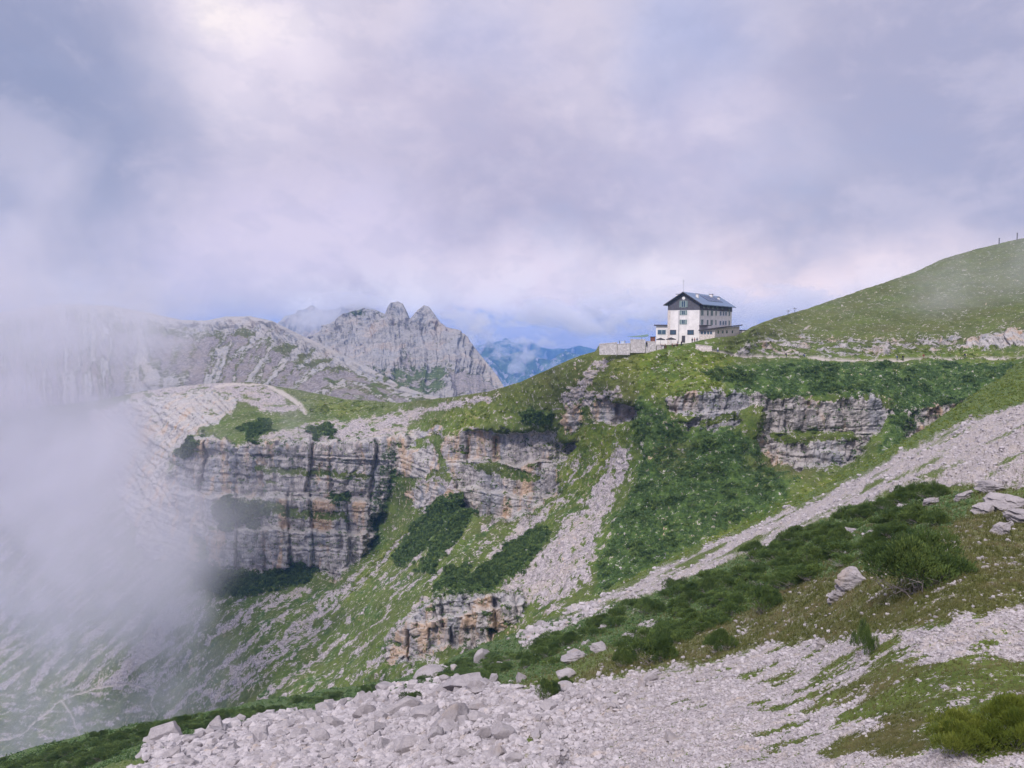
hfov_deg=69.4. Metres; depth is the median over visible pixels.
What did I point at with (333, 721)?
boulder
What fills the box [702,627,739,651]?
dwarf pine
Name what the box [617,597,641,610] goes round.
dwarf pine
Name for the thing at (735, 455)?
slope shrubs
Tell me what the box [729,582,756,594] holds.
dwarf pine
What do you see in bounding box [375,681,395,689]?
boulder
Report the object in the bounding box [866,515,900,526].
dwarf pine
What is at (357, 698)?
boulder
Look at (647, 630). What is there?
dwarf pine
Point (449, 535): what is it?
pine thicket
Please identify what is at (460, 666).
dwarf pine
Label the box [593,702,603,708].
boulder
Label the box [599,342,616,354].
terrace wall
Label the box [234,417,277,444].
pine thicket
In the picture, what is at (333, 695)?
dwarf pine
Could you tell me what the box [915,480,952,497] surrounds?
dwarf pine
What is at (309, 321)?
shadowy massif
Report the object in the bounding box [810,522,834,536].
dwarf pine
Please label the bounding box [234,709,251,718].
dwarf pine
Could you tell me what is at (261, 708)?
dwarf pine
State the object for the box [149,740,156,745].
boulder
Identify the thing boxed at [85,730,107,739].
dwarf pine
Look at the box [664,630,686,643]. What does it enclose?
dwarf pine
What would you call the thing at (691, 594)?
dwarf pine
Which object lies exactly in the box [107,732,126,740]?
dwarf pine
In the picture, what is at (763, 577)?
dwarf pine
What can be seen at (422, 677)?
dwarf pine
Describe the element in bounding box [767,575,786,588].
dwarf pine
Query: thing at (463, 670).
dwarf pine
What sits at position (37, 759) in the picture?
dwarf pine
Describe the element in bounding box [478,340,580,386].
distant mountain range
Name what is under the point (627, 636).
dwarf pine
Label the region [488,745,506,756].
boulder
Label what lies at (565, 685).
boulder
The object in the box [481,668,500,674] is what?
dwarf pine
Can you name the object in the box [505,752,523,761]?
boulder
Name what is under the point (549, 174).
sky
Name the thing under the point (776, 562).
dwarf pine
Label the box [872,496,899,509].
dwarf pine
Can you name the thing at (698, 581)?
dwarf pine
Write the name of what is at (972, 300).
hillside ground
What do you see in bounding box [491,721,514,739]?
boulder
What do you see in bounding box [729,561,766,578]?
dwarf pine
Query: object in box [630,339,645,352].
terrace wall
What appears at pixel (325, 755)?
boulder
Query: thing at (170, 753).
boulder
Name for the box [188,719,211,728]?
dwarf pine
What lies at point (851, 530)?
rock outcrop
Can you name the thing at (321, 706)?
boulder
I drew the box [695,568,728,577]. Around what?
dwarf pine
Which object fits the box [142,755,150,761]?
boulder
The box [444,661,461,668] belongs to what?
dwarf pine
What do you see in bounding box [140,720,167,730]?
dwarf pine
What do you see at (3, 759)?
dwarf pine
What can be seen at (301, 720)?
boulder
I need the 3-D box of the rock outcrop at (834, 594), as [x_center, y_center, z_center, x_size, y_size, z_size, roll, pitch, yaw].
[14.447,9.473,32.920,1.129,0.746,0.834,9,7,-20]
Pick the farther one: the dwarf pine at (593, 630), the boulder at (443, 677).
the boulder at (443, 677)
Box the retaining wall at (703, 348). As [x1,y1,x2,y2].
[695,344,711,351]
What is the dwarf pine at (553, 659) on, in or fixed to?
on the hillside ground at (930, 477)
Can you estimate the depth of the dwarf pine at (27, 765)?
77.27 m
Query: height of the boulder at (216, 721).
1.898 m
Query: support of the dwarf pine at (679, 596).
on the hillside ground at (930, 477)
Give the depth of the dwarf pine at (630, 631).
53.64 m
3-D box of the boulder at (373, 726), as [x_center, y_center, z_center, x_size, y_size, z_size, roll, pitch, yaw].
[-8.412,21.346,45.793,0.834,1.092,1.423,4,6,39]
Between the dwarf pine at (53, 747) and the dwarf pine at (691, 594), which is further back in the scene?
the dwarf pine at (53, 747)
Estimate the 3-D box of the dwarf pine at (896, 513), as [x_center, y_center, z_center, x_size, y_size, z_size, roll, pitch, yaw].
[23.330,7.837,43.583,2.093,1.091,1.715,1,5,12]
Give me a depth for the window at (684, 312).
236.52 m
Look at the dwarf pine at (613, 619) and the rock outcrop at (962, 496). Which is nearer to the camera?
the rock outcrop at (962, 496)
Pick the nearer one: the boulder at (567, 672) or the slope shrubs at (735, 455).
the boulder at (567, 672)
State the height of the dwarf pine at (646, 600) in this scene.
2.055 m
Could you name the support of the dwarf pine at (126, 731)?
on the hillside ground at (930, 477)
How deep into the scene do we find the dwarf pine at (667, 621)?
54.14 m
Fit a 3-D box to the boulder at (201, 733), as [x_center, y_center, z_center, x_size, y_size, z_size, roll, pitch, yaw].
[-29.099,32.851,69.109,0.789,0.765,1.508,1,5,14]
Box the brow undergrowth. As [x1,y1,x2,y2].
[0,491,978,767]
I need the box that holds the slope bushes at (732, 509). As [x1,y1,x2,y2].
[598,359,1014,589]
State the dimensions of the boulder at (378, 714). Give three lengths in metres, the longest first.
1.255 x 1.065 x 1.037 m
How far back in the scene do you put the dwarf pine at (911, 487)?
58.70 m
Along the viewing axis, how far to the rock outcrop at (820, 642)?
26.43 m
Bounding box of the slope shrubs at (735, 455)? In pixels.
[368,359,1012,593]
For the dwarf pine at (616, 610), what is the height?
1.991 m
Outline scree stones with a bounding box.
[126,404,1023,767]
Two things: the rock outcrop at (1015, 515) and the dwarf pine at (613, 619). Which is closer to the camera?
the rock outcrop at (1015, 515)
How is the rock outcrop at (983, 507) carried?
on the hillside ground at (930, 477)
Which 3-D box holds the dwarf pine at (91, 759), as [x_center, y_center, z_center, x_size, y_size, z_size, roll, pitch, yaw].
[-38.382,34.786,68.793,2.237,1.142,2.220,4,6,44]
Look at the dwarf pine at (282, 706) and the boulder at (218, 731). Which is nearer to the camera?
the boulder at (218, 731)
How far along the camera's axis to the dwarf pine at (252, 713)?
86.32 m
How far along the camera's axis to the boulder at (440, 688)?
66.10 m
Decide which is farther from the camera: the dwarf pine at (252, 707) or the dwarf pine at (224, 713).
the dwarf pine at (252, 707)
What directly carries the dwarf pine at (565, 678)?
on the hillside ground at (930, 477)
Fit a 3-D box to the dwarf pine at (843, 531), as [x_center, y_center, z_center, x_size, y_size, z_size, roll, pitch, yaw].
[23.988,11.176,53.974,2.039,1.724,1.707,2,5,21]
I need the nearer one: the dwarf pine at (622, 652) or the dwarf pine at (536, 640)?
the dwarf pine at (622, 652)
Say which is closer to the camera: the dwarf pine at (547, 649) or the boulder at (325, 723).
the boulder at (325, 723)
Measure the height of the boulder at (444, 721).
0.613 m
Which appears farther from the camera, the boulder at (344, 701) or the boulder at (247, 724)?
the boulder at (344, 701)
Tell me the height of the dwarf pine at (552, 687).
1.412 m
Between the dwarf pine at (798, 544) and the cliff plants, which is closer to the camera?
the dwarf pine at (798, 544)
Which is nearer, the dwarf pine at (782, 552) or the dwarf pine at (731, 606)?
the dwarf pine at (731, 606)
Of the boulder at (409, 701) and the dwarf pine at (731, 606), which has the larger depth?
the boulder at (409, 701)
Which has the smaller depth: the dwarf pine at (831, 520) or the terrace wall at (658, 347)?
the dwarf pine at (831, 520)
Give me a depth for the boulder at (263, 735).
52.99 m
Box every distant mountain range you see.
[474,338,595,359]
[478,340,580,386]
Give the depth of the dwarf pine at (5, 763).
81.95 m
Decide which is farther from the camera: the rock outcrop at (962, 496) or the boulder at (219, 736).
the boulder at (219, 736)
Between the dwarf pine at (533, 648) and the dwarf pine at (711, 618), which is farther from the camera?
the dwarf pine at (533, 648)
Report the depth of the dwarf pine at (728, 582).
63.69 m
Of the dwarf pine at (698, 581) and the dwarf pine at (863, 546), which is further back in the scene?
the dwarf pine at (698, 581)
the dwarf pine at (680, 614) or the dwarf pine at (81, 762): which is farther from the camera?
the dwarf pine at (81, 762)
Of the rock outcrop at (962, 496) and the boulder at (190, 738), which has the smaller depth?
the rock outcrop at (962, 496)
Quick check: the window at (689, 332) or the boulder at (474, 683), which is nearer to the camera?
the boulder at (474, 683)
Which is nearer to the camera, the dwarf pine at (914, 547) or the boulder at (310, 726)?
the dwarf pine at (914, 547)
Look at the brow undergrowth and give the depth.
75.08 m
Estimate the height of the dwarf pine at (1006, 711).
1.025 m
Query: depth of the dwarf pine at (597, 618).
81.38 m
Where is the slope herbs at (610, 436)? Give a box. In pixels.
[300,344,1020,601]
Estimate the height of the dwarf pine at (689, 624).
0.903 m
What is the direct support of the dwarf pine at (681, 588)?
on the hillside ground at (930, 477)
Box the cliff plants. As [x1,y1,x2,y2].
[168,392,958,657]
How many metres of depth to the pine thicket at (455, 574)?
228.23 m
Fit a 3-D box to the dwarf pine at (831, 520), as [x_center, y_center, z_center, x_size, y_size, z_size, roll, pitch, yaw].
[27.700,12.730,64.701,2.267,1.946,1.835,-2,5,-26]
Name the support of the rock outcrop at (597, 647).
on the hillside ground at (930, 477)
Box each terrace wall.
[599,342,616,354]
[617,343,629,354]
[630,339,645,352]
[646,341,655,352]
[656,345,663,349]
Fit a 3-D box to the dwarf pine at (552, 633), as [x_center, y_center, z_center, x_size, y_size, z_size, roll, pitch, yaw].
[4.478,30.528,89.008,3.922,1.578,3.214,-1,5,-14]
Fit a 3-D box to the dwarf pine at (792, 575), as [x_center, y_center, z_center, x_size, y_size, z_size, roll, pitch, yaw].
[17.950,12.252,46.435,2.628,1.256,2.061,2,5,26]
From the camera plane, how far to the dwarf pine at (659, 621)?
53.65 m
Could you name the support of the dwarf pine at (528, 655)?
on the hillside ground at (930, 477)
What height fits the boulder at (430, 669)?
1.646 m
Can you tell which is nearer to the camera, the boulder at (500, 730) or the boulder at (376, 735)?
the boulder at (500, 730)
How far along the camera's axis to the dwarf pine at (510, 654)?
90.62 m
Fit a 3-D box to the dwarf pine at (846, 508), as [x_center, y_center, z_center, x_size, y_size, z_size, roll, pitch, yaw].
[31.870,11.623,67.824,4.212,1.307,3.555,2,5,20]
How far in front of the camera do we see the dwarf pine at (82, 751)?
73.60 m
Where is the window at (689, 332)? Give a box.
[687,330,693,334]
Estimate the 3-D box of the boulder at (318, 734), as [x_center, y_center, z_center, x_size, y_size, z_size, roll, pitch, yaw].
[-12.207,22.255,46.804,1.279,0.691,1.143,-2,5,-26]
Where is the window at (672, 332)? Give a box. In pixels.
[670,330,675,334]
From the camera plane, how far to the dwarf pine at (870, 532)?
41.82 m
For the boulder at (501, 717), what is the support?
on the hillside ground at (930, 477)
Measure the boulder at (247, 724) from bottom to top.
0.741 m
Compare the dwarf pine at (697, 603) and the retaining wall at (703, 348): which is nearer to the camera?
the dwarf pine at (697, 603)
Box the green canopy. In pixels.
[628,334,647,338]
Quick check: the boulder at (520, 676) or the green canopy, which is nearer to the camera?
the boulder at (520, 676)
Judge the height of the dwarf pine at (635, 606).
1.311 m
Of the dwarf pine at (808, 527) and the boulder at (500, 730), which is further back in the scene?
the dwarf pine at (808, 527)
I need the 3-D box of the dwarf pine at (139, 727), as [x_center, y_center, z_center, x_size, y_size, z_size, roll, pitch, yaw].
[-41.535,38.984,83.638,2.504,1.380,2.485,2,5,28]
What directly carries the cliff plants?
on the hillside ground at (972, 300)
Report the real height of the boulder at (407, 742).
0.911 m
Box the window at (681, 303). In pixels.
[679,301,687,306]
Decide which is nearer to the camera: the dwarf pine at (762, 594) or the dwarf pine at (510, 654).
the dwarf pine at (762, 594)
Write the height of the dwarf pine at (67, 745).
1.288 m
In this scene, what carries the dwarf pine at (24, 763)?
on the hillside ground at (930, 477)
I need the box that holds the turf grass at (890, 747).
[448,476,1023,767]
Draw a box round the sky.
[0,0,1023,348]
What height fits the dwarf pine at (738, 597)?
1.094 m
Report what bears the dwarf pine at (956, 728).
on the hillside ground at (930, 477)
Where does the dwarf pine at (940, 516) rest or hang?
on the hillside ground at (930, 477)
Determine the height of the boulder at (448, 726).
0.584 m
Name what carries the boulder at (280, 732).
on the hillside ground at (930, 477)
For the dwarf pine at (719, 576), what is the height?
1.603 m
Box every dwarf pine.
[0,756,8,763]
[2,758,17,767]
[6,758,31,767]
[20,762,42,767]
[21,752,37,759]
[21,759,33,767]
[32,754,48,762]
[39,750,61,761]
[44,742,67,751]
[49,743,73,751]
[54,741,81,755]
[57,752,81,763]
[58,743,84,756]
[61,763,79,767]
[67,755,83,764]
[69,748,91,762]
[71,757,92,767]
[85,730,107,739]
[85,751,107,765]
[88,738,109,747]
[90,742,107,749]
[92,749,122,761]
[104,741,126,751]
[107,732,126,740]
[112,728,133,740]
[119,735,142,749]
[130,729,149,738]
[131,721,153,732]
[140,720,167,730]
[161,717,184,723]
[169,714,193,723]
[179,722,199,731]
[183,712,203,720]
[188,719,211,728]
[205,708,229,719]
[214,708,235,718]
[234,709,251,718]
[235,711,256,717]
[242,706,259,712]
[255,704,273,712]
[269,704,286,711]
[289,694,310,703]
[305,696,323,702]
[321,690,344,699]
[355,684,375,693]
[398,690,421,698]
[416,674,432,680]
[436,670,453,675]
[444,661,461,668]
[449,671,464,676]
[453,656,473,663]
[454,664,468,670]
[455,668,472,673]
[463,661,476,666]
[467,650,477,658]
[474,658,488,667]
[480,671,490,678]
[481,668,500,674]
[483,660,501,672]
[484,651,504,657]
[486,654,503,662]
[487,662,512,673]
[493,655,507,661]
[504,651,522,659]
[514,650,530,661]
[518,658,535,667]
[520,652,542,662]
[528,637,547,649]
[530,642,545,653]
[534,644,561,657]
[534,677,560,699]
[537,641,560,654]
[539,630,561,639]
[541,657,560,666]
[549,632,574,645]
[555,636,574,646]
[557,676,574,682]
[558,631,582,644]
[577,624,595,636]
[584,618,599,626]
[586,626,606,635]
[591,613,611,625]
[599,615,627,628]
[606,615,623,626]
[607,606,625,615]
[611,637,641,648]
[611,647,638,666]
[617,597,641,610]
[621,634,637,642]
[626,626,650,638]
[626,626,678,665]
[633,603,646,612]
[636,596,660,613]
[637,627,653,636]
[643,600,668,615]
[648,626,673,640]
[651,621,672,630]
[652,620,677,628]
[657,588,675,598]
[661,578,675,589]
[662,619,685,625]
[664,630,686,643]
[665,607,686,615]
[666,582,693,595]
[666,597,690,612]
[667,575,688,593]
[671,633,693,643]
[675,593,693,603]
[675,607,701,619]
[677,581,703,592]
[679,611,699,623]
[680,589,701,602]
[684,620,700,630]
[685,577,709,590]
[692,620,718,631]
[694,596,722,608]
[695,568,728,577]
[695,588,712,599]
[696,613,729,625]
[697,577,721,591]
[699,596,723,606]
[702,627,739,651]
[706,608,734,617]
[707,589,730,597]
[711,569,726,583]
[713,603,736,612]
[714,573,747,586]
[714,591,742,598]
[716,576,746,590]
[720,601,747,615]
[721,596,740,603]
[726,594,746,603]
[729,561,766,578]
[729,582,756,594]
[734,571,763,584]
[738,540,766,557]
[744,583,782,613]
[745,585,771,603]
[748,547,766,561]
[751,572,773,586]
[757,545,788,560]
[765,538,795,551]
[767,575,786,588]
[769,547,792,558]
[769,556,797,567]
[771,564,786,575]
[775,525,810,540]
[776,569,802,587]
[779,569,805,586]
[782,540,804,548]
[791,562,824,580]
[791,564,822,579]
[793,530,817,540]
[796,545,833,561]
[803,522,821,531]
[809,533,828,547]
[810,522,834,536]
[819,518,834,535]
[823,547,844,553]
[825,539,858,553]
[826,526,852,539]
[829,551,857,565]
[830,508,858,521]
[831,520,864,528]
[836,503,854,514]
[843,510,875,522]
[844,503,879,517]
[849,618,879,658]
[852,537,881,553]
[859,521,979,597]
[862,530,886,546]
[863,500,885,509]
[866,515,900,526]
[867,531,890,537]
[871,519,910,537]
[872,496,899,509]
[885,486,921,504]
[889,500,925,514]
[891,510,913,522]
[893,481,920,500]
[895,504,935,523]
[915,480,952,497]
[916,508,953,527]
[923,705,1008,758]
[977,690,1023,750]
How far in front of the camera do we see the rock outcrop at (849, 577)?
32.59 m
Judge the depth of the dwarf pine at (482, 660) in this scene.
100.25 m
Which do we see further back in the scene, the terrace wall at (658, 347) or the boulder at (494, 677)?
the terrace wall at (658, 347)
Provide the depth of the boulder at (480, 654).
105.71 m
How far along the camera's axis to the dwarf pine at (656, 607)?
72.91 m
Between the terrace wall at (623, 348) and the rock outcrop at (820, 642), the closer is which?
the rock outcrop at (820, 642)
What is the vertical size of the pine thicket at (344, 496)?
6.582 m
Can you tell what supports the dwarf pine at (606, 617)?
on the hillside ground at (930, 477)
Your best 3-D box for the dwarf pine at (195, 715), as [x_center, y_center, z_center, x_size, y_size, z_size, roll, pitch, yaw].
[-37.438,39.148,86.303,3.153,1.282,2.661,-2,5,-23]
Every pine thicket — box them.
[172,434,202,461]
[187,559,319,599]
[210,493,275,531]
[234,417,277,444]
[304,421,337,441]
[326,490,351,506]
[388,491,465,567]
[412,507,478,573]
[430,561,472,598]
[446,524,551,599]
[518,406,555,425]
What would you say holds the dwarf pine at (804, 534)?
on the hillside ground at (930, 477)
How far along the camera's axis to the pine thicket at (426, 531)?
289.87 m
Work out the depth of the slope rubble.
360.86 m
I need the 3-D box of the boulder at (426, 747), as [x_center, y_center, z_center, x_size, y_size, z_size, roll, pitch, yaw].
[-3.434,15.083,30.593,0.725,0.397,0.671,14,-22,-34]
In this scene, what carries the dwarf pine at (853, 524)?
on the hillside ground at (930, 477)
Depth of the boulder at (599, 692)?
32.28 m
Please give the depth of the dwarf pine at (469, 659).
114.65 m
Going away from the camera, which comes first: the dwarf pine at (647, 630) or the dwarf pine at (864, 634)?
the dwarf pine at (864, 634)
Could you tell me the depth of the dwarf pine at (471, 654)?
119.28 m
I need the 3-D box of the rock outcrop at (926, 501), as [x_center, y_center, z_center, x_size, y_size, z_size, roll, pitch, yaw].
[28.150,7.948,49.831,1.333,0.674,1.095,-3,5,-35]
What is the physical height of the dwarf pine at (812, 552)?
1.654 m
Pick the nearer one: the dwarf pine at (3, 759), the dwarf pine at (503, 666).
the dwarf pine at (503, 666)
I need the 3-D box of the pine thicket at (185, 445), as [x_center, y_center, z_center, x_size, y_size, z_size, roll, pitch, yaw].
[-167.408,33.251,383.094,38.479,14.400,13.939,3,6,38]
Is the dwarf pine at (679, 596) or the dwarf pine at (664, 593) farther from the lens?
the dwarf pine at (664, 593)
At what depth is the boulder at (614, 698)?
29.78 m
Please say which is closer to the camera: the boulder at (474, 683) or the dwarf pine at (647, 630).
the dwarf pine at (647, 630)
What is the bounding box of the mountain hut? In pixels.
[654,282,745,344]
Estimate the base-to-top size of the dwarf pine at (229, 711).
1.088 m
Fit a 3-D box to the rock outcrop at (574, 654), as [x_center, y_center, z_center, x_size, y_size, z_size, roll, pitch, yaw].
[4.949,21.798,58.740,2.202,1.006,2.727,-14,-3,-5]
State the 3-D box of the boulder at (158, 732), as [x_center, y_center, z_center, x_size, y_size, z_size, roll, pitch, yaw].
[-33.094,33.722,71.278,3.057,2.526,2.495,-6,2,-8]
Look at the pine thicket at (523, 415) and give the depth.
266.14 m
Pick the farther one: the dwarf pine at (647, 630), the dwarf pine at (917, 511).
the dwarf pine at (647, 630)
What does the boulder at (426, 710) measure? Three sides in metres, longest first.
1.846 x 1.376 x 0.714 m
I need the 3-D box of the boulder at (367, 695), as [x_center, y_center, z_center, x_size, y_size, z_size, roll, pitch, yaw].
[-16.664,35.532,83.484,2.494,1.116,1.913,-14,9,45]
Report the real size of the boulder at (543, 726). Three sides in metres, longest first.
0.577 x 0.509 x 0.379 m
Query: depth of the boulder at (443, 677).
81.71 m
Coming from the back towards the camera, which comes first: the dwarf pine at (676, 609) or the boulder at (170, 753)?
the dwarf pine at (676, 609)
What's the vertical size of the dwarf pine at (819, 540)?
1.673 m
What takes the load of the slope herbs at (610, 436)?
on the hillside ground at (972, 300)
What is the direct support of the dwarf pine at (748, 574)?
on the hillside ground at (930, 477)
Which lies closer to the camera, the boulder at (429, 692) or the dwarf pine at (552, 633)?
the boulder at (429, 692)
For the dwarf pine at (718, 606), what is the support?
on the hillside ground at (930, 477)
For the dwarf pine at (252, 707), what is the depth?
92.22 m
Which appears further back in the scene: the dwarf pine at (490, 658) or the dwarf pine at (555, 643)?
the dwarf pine at (490, 658)
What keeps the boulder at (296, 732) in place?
on the hillside ground at (930, 477)
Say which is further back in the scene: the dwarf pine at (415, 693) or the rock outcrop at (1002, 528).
the dwarf pine at (415, 693)
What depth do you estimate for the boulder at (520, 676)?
56.09 m
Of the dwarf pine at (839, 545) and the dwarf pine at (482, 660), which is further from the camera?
the dwarf pine at (482, 660)
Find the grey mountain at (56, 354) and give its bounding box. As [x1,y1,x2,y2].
[0,304,437,411]
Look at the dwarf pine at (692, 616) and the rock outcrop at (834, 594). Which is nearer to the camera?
the rock outcrop at (834, 594)
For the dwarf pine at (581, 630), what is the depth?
78.94 m
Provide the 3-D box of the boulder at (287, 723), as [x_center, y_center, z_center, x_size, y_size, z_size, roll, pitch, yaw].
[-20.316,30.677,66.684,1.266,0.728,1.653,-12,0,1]
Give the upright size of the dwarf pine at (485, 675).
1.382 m
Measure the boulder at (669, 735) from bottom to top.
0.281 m
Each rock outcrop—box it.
[561,648,586,664]
[589,641,605,652]
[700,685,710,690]
[815,637,826,650]
[827,590,845,604]
[834,566,865,591]
[845,527,855,532]
[922,497,938,505]
[953,490,972,501]
[970,502,994,514]
[973,480,1004,493]
[983,492,1023,510]
[989,521,1013,534]
[1002,508,1023,522]
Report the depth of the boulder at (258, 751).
45.83 m
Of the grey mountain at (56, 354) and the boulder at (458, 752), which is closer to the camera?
the boulder at (458, 752)
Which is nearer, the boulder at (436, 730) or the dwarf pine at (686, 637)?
the boulder at (436, 730)
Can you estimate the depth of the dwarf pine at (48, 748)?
84.85 m
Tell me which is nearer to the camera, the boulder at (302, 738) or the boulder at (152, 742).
the boulder at (302, 738)
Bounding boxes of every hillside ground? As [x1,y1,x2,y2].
[0,238,1023,756]
[0,361,1023,767]
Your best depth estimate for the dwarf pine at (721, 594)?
57.54 m
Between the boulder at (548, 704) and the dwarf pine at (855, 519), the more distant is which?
the dwarf pine at (855, 519)
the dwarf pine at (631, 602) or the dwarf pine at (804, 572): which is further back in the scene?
the dwarf pine at (631, 602)
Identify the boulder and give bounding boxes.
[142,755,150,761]
[148,721,182,740]
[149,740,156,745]
[162,745,180,758]
[184,735,199,742]
[196,730,205,736]
[203,726,223,733]
[209,715,222,727]
[210,729,225,735]
[213,733,222,739]
[227,743,237,749]
[243,721,251,727]
[252,725,267,742]
[252,749,262,754]
[259,731,268,740]
[275,730,285,734]
[279,720,292,726]
[290,728,307,738]
[296,717,308,723]
[296,724,315,728]
[296,736,306,741]
[303,709,321,717]
[309,728,329,741]
[315,702,333,710]
[317,721,329,727]
[321,752,337,758]
[323,715,343,726]
[337,698,347,704]
[344,739,352,747]
[352,704,375,718]
[353,691,364,704]
[362,691,374,701]
[366,721,386,732]
[372,731,381,739]
[373,711,388,718]
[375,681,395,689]
[377,737,389,747]
[383,695,419,715]
[393,735,402,752]
[399,734,419,752]
[411,703,438,718]
[413,664,442,679]
[422,744,431,750]
[427,689,436,695]
[428,726,443,741]
[430,703,468,726]
[436,683,446,691]
[437,718,454,725]
[439,674,450,682]
[442,672,482,689]
[443,722,453,733]
[445,755,453,763]
[453,747,470,756]
[457,715,468,724]
[466,679,484,688]
[467,699,485,710]
[467,710,488,721]
[471,686,482,694]
[474,648,489,664]
[474,726,491,737]
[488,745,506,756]
[490,673,498,681]
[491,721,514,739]
[498,714,509,721]
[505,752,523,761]
[509,704,523,710]
[516,672,526,682]
[531,729,540,739]
[538,722,550,732]
[539,698,557,710]
[556,668,575,679]
[558,680,574,691]
[578,688,589,696]
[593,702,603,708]
[595,688,603,695]
[603,693,614,698]
[608,702,616,707]
[610,695,617,702]
[638,677,646,686]
[643,673,658,680]
[664,729,677,741]
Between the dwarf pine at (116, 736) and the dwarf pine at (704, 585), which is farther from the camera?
the dwarf pine at (116, 736)
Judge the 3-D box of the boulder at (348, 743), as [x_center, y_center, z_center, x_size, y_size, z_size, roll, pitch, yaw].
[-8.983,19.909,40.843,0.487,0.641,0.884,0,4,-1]
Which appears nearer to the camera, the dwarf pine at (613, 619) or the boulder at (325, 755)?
the boulder at (325, 755)
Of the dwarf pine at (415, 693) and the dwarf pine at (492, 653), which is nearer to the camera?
the dwarf pine at (415, 693)
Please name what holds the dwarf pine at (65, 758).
on the hillside ground at (930, 477)
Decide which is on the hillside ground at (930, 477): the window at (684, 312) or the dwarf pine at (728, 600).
the dwarf pine at (728, 600)
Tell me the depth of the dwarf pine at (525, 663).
69.49 m
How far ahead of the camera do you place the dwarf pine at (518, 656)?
79.87 m
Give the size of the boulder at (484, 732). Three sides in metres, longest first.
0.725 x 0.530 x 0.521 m
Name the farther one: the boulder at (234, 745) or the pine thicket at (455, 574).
the pine thicket at (455, 574)
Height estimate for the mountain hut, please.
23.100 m
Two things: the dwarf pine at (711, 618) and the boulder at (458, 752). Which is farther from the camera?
the dwarf pine at (711, 618)
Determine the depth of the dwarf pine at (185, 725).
79.24 m
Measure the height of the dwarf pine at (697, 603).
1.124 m
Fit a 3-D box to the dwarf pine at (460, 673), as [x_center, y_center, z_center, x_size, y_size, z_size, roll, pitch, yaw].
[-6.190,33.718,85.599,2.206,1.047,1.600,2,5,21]
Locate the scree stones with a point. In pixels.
(370, 750)
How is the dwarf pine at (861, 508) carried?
on the hillside ground at (930, 477)
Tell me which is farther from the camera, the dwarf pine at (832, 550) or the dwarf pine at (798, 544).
the dwarf pine at (798, 544)
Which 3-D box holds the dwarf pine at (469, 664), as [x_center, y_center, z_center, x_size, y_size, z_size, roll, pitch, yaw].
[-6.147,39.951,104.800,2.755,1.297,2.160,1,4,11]
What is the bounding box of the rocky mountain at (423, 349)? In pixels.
[308,301,503,397]
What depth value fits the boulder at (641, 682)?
31.75 m
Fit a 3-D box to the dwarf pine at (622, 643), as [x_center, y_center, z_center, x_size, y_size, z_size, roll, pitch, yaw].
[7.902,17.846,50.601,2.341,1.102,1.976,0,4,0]
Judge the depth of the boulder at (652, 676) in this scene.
32.77 m
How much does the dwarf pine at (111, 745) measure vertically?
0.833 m
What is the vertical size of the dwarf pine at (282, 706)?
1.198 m
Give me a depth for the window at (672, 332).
238.78 m
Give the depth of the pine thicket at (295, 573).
338.42 m
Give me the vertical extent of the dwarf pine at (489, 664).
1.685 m
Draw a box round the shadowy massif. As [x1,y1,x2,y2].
[278,304,374,337]
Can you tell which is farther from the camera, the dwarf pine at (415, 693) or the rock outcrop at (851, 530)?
the dwarf pine at (415, 693)
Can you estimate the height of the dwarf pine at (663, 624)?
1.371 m
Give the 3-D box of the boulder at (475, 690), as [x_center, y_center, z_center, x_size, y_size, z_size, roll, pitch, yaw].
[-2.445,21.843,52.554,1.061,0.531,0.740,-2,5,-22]
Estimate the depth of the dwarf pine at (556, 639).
77.48 m
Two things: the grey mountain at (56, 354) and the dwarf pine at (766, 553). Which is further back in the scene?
the grey mountain at (56, 354)
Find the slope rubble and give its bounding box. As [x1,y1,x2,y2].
[0,349,763,749]
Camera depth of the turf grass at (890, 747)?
26.40 m
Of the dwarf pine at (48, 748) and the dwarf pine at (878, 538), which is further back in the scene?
the dwarf pine at (48, 748)
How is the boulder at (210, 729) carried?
on the hillside ground at (930, 477)
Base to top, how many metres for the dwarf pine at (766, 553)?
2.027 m
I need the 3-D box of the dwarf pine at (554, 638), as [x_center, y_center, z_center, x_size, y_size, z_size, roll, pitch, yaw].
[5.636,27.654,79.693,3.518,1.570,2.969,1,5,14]
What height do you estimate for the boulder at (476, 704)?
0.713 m
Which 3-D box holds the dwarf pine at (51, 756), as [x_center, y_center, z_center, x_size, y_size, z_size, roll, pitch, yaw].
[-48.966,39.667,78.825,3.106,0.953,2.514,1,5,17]
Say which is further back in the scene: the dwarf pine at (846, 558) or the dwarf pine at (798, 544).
the dwarf pine at (798, 544)
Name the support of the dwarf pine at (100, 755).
on the hillside ground at (930, 477)
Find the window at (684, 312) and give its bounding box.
[680,310,686,314]
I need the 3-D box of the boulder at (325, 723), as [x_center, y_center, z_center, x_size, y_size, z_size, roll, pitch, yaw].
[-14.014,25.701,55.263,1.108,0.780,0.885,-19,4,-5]
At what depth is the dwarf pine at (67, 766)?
68.78 m
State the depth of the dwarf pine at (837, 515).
67.67 m
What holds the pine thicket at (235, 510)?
on the hillside ground at (972, 300)
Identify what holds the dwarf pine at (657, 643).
on the hillside ground at (930, 477)
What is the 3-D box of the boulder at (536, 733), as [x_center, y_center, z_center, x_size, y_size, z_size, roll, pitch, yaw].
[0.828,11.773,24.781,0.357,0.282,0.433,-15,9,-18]
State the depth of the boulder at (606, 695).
30.49 m

